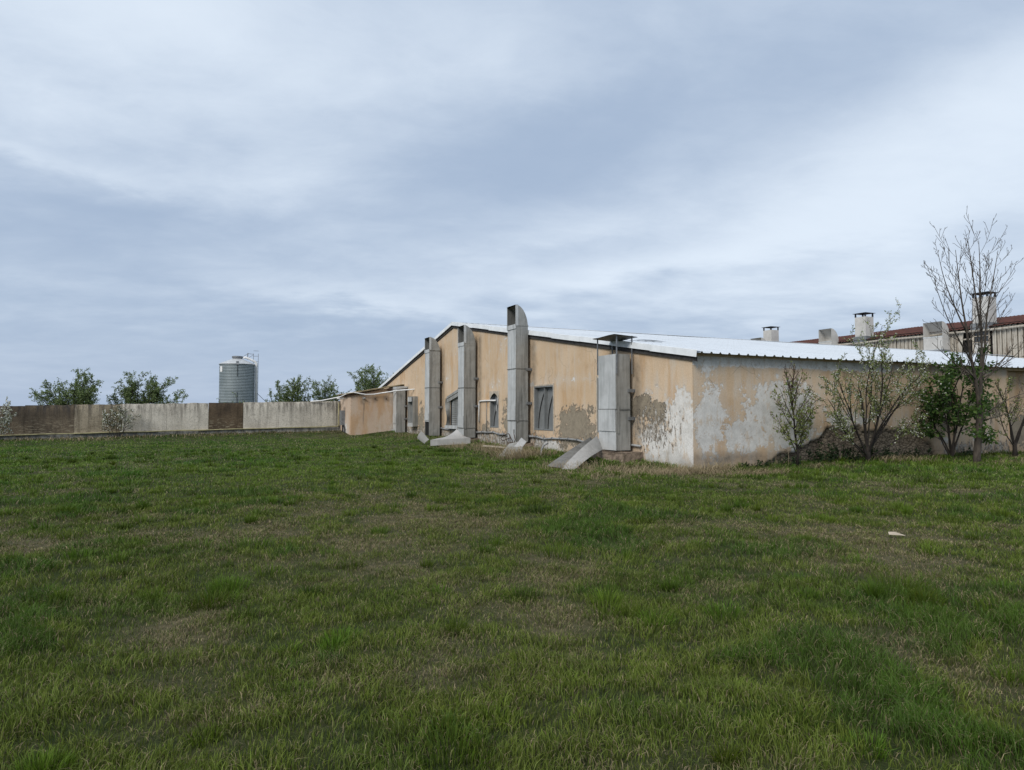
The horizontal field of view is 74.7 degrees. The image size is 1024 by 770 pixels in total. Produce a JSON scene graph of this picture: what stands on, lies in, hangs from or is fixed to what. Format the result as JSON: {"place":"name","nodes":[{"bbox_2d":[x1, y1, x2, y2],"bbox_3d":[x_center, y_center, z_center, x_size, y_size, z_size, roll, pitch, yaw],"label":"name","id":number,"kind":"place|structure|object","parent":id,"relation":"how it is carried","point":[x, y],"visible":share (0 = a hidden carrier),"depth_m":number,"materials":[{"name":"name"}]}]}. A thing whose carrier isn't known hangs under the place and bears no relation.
{"place":"outdoors","nodes":[
{"label":"outdoors","id":0,"kind":"place"},
{"bbox_2d":[0,412,1023,769],"bbox_3d":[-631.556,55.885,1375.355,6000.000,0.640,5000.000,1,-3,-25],"label":"ground","id":1,"kind":"structure","parent":0,"point":[126,628],"depth_m":5.21,"materials":[{"name":"green plant"}]},
{"bbox_2d":[0,396,16,434],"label":"blossom bush","id":2,"kind":"object","parent":1,"relation":"on","point":[7,418],"visible":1,"depth_m":35.62,"materials":[{"name":"green plant"}]},
{"bbox_2d":[29,367,103,404],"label":"bush","id":3,"kind":"object","parent":1,"relation":"on","point":[86,394],"visible":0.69,"depth_m":43.00,"materials":[{"name":"green plant"}]},
{"bbox_2d":[101,406,140,436],"bbox_3d":[-22.949,2.145,39.423,2.155,1.956,1.842,1,-3,-25],"label":"blossom bush","id":4,"kind":"object","parent":1,"relation":"on","point":[116,413],"visible":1,"depth_m":39.10,"materials":[{"name":"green plant"}]},
{"bbox_2d":[106,370,188,404],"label":"bush","id":5,"kind":"object","parent":1,"relation":"on","point":[154,395],"visible":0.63,"depth_m":44.97,"materials":[{"name":"green plant"}]},
{"bbox_2d":[0,401,340,439],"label":"concrete fence","id":6,"kind":"object","parent":1,"relation":"on","point":[42,419],"visible":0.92,"depth_m":40.99,"materials":[{"name":"grey concrete"}]},
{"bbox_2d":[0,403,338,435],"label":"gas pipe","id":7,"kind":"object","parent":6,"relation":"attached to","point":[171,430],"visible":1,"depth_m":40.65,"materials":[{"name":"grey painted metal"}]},
{"bbox_2d":[219,353,265,402],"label":"grain silo","id":8,"kind":"object","parent":1,"relation":"on","point":[238,375],"visible":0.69,"depth_m":88.34,"materials":[{"name":"grey metal"}]},
{"bbox_2d":[265,375,318,401],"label":"bush","id":9,"kind":"object","parent":1,"relation":"on","point":[293,394],"visible":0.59,"depth_m":48.95,"materials":[{"name":"green plant"}]},
{"bbox_2d":[303,375,351,401],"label":"bush","id":10,"kind":"object","parent":1,"relation":"on","point":[325,391],"visible":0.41,"depth_m":50.63,"materials":[{"name":"green plant"}]},
{"bbox_2d":[337,384,403,434],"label":"annex","id":11,"kind":"object","parent":1,"relation":"on","point":[360,414],"visible":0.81,"depth_m":42.90,"materials":[{"name":"paint"}]},
{"bbox_2d":[347,364,393,390],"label":"bush","id":12,"kind":"object","parent":1,"relation":"on","point":[370,382],"visible":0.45,"depth_m":53.58,"materials":[{"name":"green plant"}]},
{"bbox_2d":[417,431,428,443],"bbox_3d":[-4.139,2.440,31.247,0.559,0.600,0.052,0,-2,1],"label":"bent sheet","id":13,"kind":"object","parent":1,"relation":"on","point":[422,437],"visible":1,"depth_m":31.23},
{"bbox_2d":[430,429,469,445],"bbox_3d":[-2.886,2.361,30.292,1.702,0.723,1.187,1,-3,-25],"label":"bent sheet","id":14,"kind":"object","parent":1,"relation":"on","point":[456,436],"visible":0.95,"depth_m":30.05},
{"bbox_2d":[501,433,514,442],"bbox_3d":[-0.037,2.169,26.256,0.405,0.880,2.122,1,-2,-13],"label":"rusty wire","id":15,"kind":"object","parent":1,"relation":"on","point":[508,438],"visible":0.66,"depth_m":26.59,"materials":[{"name":"metal"}]},
{"bbox_2d":[500,442,522,456],"bbox_3d":[0.077,2.308,24.387,0.779,0.520,1.671,-1,-2,14],"label":"bent sheet","id":16,"kind":"object","parent":1,"relation":"on","point":[512,445],"visible":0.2,"depth_m":24.40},
{"bbox_2d":[3,430,1023,480],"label":"dry grass","id":17,"kind":"structure","parent":1,"relation":"on","point":[680,470],"depth_m":18.73,"materials":[{"name":"beige plant"}]},
{"bbox_2d":[515,438,525,446],"bbox_3d":[0.235,2.251,24.457,0.596,0.668,0.040,0,-2,-1],"label":"white board","id":18,"kind":"object","parent":1,"relation":"on","point":[521,442],"visible":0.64,"depth_m":24.44,"materials":[{"name":"white"}]},
{"bbox_2d":[508,442,532,446],"bbox_3d":[0.308,2.649,27.102,0.727,0.654,1.095,1,-3,-25],"label":"masonry footing","id":19,"kind":"object","parent":1,"relation":"on","point":[529,444],"visible":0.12,"depth_m":26.72,"materials":[{"name":"brown stone"}]},
{"bbox_2d":[549,437,591,467],"bbox_3d":[1.751,1.983,20.154,0.669,0.766,3.129,-1,-3,25],"label":"metal strip","id":20,"kind":"object","parent":1,"relation":"on","point":[567,456],"visible":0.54,"depth_m":19.98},
{"bbox_2d":[563,436,602,468],"bbox_3d":[2.069,1.967,19.751,0.454,0.846,3.198,-1,-2,23],"label":"metal strip","id":21,"kind":"object","parent":1,"relation":"on","point":[593,446],"visible":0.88,"depth_m":19.88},
{"bbox_2d":[591,449,643,462],"bbox_3d":[3.218,2.381,20.852,0.767,0.694,1.895,1,-3,-25],"label":"masonry footing","id":22,"kind":"object","parent":1,"relation":"on","point":[613,454],"visible":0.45,"depth_m":20.17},
{"bbox_2d":[378,322,1023,468],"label":"livestock shed","id":23,"kind":"structure","parent":1,"relation":"on","point":[702,401],"depth_m":21.81,"materials":[{"name":"beige paint"}]},
{"bbox_2d":[310,389,414,401],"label":"sagging pipe","id":24,"kind":"object","parent":23,"relation":"attached to","point":[363,394],"visible":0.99,"depth_m":42.83,"materials":[{"name":"white plastic"}]},
{"bbox_2d":[393,386,407,432],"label":"ventilation duct","id":25,"kind":"object","parent":23,"relation":"attached to","point":[399,406],"visible":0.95,"depth_m":42.74,"materials":[{"name":"grey metal"}]},
{"bbox_2d":[407,396,417,426],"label":"vent surround","id":26,"kind":"object","parent":23,"relation":"attached to","point":[412,411],"visible":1,"depth_m":40.84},
{"bbox_2d":[424,337,442,435],"bbox_3d":[-4.345,0.083,37.023,0.808,5.388,0.870,1,-3,-25],"label":"ventilation duct","id":27,"kind":"object","parent":23,"relation":"attached to","point":[432,389],"visible":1,"depth_m":36.69,"materials":[{"name":"grey metal"}]},
{"bbox_2d":[424,413,428,419],"bbox_3d":[-4.682,1.751,36.823,0.020,0.380,0.725,1,-3,-25],"label":"access door","id":28,"kind":"structure","parent":27,"relation":"in","point":[426,415],"depth_m":36.82,"materials":[{"name":"grey metal"}]},
{"bbox_2d":[445,389,457,428],"bbox_3d":[-2.969,1.247,34.854,0.480,2.030,1.961,1,-3,-25],"label":"louvre window","id":29,"kind":"structure","parent":23,"relation":"in","point":[453,424],"depth_m":34.90,"materials":[{"name":"grey metal"}]},
{"bbox_2d":[458,325,478,437],"bbox_3d":[-2.132,-0.168,32.331,0.788,5.358,0.885,1,-3,-25],"label":"ventilation duct","id":30,"kind":"object","parent":23,"relation":"attached to","point":[467,378],"visible":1,"depth_m":32.00,"materials":[{"name":"grey metal"}]},
{"bbox_2d":[458,416,463,427],"bbox_3d":[-2.460,1.754,32.124,0.020,0.560,0.735,1,-3,-25],"label":"access door","id":31,"kind":"structure","parent":30,"relation":"in","point":[460,418],"depth_m":32.00,"materials":[{"name":"grey metal"}]},
{"bbox_2d":[486,402,486,431],"bbox_3d":[-1.183,1.507,31.072,0.027,1.451,0.048,2,-3,-39],"label":"thin downpipe","id":32,"kind":"object","parent":23,"relation":"attached to","point":[486,416],"visible":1,"depth_m":31.07,"materials":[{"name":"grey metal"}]},
{"bbox_2d":[478,400,495,421],"bbox_3d":[-1.156,1.208,31.020,0.080,1.046,1.984,1,-3,-25],"label":"white conduit","id":33,"kind":"object","parent":23,"relation":"attached to","point":[479,408],"visible":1,"depth_m":31.84,"materials":[{"name":"plastic"}]},
{"bbox_2d":[489,391,498,430],"bbox_3d":[-0.746,1.154,30.357,0.231,1.780,1.070,1,-3,-25],"label":"window","id":34,"kind":"structure","parent":23,"relation":"in","point":[494,395],"depth_m":30.67,"materials":[{"name":"grey glass"}]},
{"bbox_2d":[507,305,531,441],"bbox_3d":[0.282,-0.460,27.234,0.748,5.498,0.870,1,-3,-25],"label":"ventilation duct","id":35,"kind":"object","parent":23,"relation":"attached to","point":[518,369],"visible":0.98,"depth_m":26.92,"materials":[{"name":"grey metal"}]},
{"bbox_2d":[507,406,514,419],"bbox_3d":[-0.028,1.123,27.050,0.020,0.580,0.725,1,-3,-25],"label":"access door","id":36,"kind":"structure","parent":35,"relation":"in","point":[510,409],"depth_m":27.05,"materials":[{"name":"grey metal"}]},
{"bbox_2d":[440,427,641,446],"bbox_3d":[-0.074,2.104,28.639,0.134,0.290,18.621,1,-3,-25],"label":"cable conduit","id":37,"kind":"object","parent":23,"relation":"attached to","point":[568,439],"visible":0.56,"depth_m":25.99,"materials":[{"name":"grey metal"}]},
{"bbox_2d":[533,383,553,433],"bbox_3d":[1.294,0.919,26.067,0.182,1.910,1.700,1,-3,-25],"label":"window","id":38,"kind":"structure","parent":23,"relation":"in","point":[543,394],"depth_m":26.34,"materials":[{"name":"grey metal"}]},
{"bbox_2d":[596,376,598,435],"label":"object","id":39,"kind":"structure","parent":23,"relation":"in","point":[597,393],"depth_m":22.53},
{"bbox_2d":[593,334,636,450],"bbox_3d":[3.215,0.248,20.955,0.860,3.526,1.270,1,-3,-25],"label":"ventilation duct","id":40,"kind":"object","parent":23,"relation":"attached to","point":[614,391],"visible":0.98,"depth_m":20.57,"materials":[{"name":"grey metal"}]},
{"bbox_2d":[598,410,615,430],"bbox_3d":[2.935,1.095,20.793,0.020,0.660,0.925,1,-3,-25],"label":"access door","id":41,"kind":"structure","parent":40,"relation":"in","point":[606,418],"depth_m":20.79,"materials":[{"name":"grey metal"}]},
{"bbox_2d":[741,459,787,467],"bbox_3d":[7.063,2.236,18.717,1.670,0.343,0.495,1,-3,-25],"label":"weed clump","id":42,"kind":"object","parent":1,"relation":"on","point":[758,463],"visible":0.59,"depth_m":18.65,"materials":[{"name":"green plant"}]},
{"bbox_2d":[778,453,800,465],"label":"weed clump","id":43,"kind":"object","parent":1,"relation":"on","point":[793,460],"visible":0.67,"depth_m":19.10,"materials":[{"name":"green plant"}]},
{"bbox_2d":[770,361,823,465],"bbox_3d":[8.054,0.824,18.917,1.651,3.056,0.975,1,-3,-25],"label":"sapling","id":44,"kind":"object","parent":1,"relation":"on","point":[799,426],"visible":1,"depth_m":18.95,"materials":[{"name":"green plant"}]},
{"bbox_2d":[806,446,831,462],"bbox_3d":[9.032,2.096,19.645,0.953,0.604,0.472,1,-3,-25],"label":"weed clump","id":45,"kind":"object","parent":1,"relation":"on","point":[820,456],"visible":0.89,"depth_m":19.56,"materials":[{"name":"green plant"}]},
{"bbox_2d":[818,441,850,460],"bbox_3d":[9.619,1.995,19.868,1.279,0.689,0.524,1,-3,-25],"label":"weed clump","id":46,"kind":"object","parent":1,"relation":"on","point":[835,455],"visible":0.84,"depth_m":19.91,"materials":[{"name":"green plant"}]},
{"bbox_2d":[842,445,864,461],"bbox_3d":[10.169,2.076,19.968,0.727,0.589,0.583,0,-2,4],"label":"weed clump","id":47,"kind":"object","parent":1,"relation":"on","point":[849,454],"visible":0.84,"depth_m":20.00,"materials":[{"name":"green plant"}]},
{"bbox_2d":[856,445,889,459],"bbox_3d":[10.984,2.098,20.529,1.271,0.620,0.506,0,-2,-6],"label":"weed clump","id":48,"kind":"object","parent":1,"relation":"on","point":[872,450],"visible":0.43,"depth_m":20.41,"materials":[{"name":"green plant"}]},
{"bbox_2d":[807,297,947,460],"bbox_3d":[10.949,-0.069,19.828,5.242,4.799,2.271,1,-3,-25],"label":"plum tree","id":49,"kind":"object","parent":1,"relation":"on","point":[866,450],"visible":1,"depth_m":19.79,"materials":[{"name":"green plant"}]},
{"bbox_2d":[750,291,1023,367],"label":"timber barn","id":50,"kind":"structure","parent":1,"relation":"on","point":[924,337],"depth_m":61.50,"materials":[{"name":"wood"}]},
{"bbox_2d":[972,331,990,355],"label":"window","id":51,"kind":"structure","parent":50,"relation":"in","point":[975,335],"depth_m":59.13,"materials":[{"name":"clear glass"}]},
{"bbox_2d":[878,447,901,458],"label":"weed clump","id":52,"kind":"object","parent":1,"relation":"on","point":[888,454],"visible":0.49,"depth_m":20.86,"materials":[{"name":"green plant"}]},
{"bbox_2d":[888,532,905,535],"bbox_3d":[4.825,1.865,8.426,0.206,0.040,0.054,0,-2,4],"label":"litter scrap","id":53,"kind":"object","parent":1,"relation":"on","point":[893,533],"visible":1,"depth_m":8.42,"materials":[{"name":"white paper"}]},
{"bbox_2d":[900,447,931,457],"bbox_3d":[12.789,2.233,21.397,1.262,0.490,0.528,1,-3,-25],"label":"weed clump","id":54,"kind":"object","parent":1,"relation":"on","point":[916,450],"visible":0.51,"depth_m":21.39,"materials":[{"name":"green plant"}]},
{"bbox_2d":[907,345,1000,457],"bbox_3d":[14.220,0.603,21.932,3.108,3.662,2.443,1,-2,-13],"label":"leafy shrub","id":55,"kind":"object","parent":1,"relation":"on","point":[945,381],"visible":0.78,"depth_m":21.54,"materials":[{"name":"green plant"}]},
{"bbox_2d":[958,447,972,456],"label":"weed clump","id":56,"kind":"object","parent":1,"relation":"on","point":[967,452],"visible":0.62,"depth_m":22.39,"materials":[{"name":"green plant"}]},
{"bbox_2d":[921,212,1023,462],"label":"ash tree","id":57,"kind":"object","parent":1,"relation":"on","point":[979,432],"visible":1,"depth_m":20.64,"materials":[{"name":"grey plant"}]},
{"bbox_2d":[983,376,1023,455],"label":"plum tree","id":58,"kind":"object","parent":1,"relation":"on","point":[1015,441],"visible":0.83,"depth_m":22.58,"materials":[{"name":"green plant"}]},
{"bbox_2d":[0,0,1023,405],"label":"sky","id":59,"kind":"structure","parent":0,"point":[318,190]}
]}

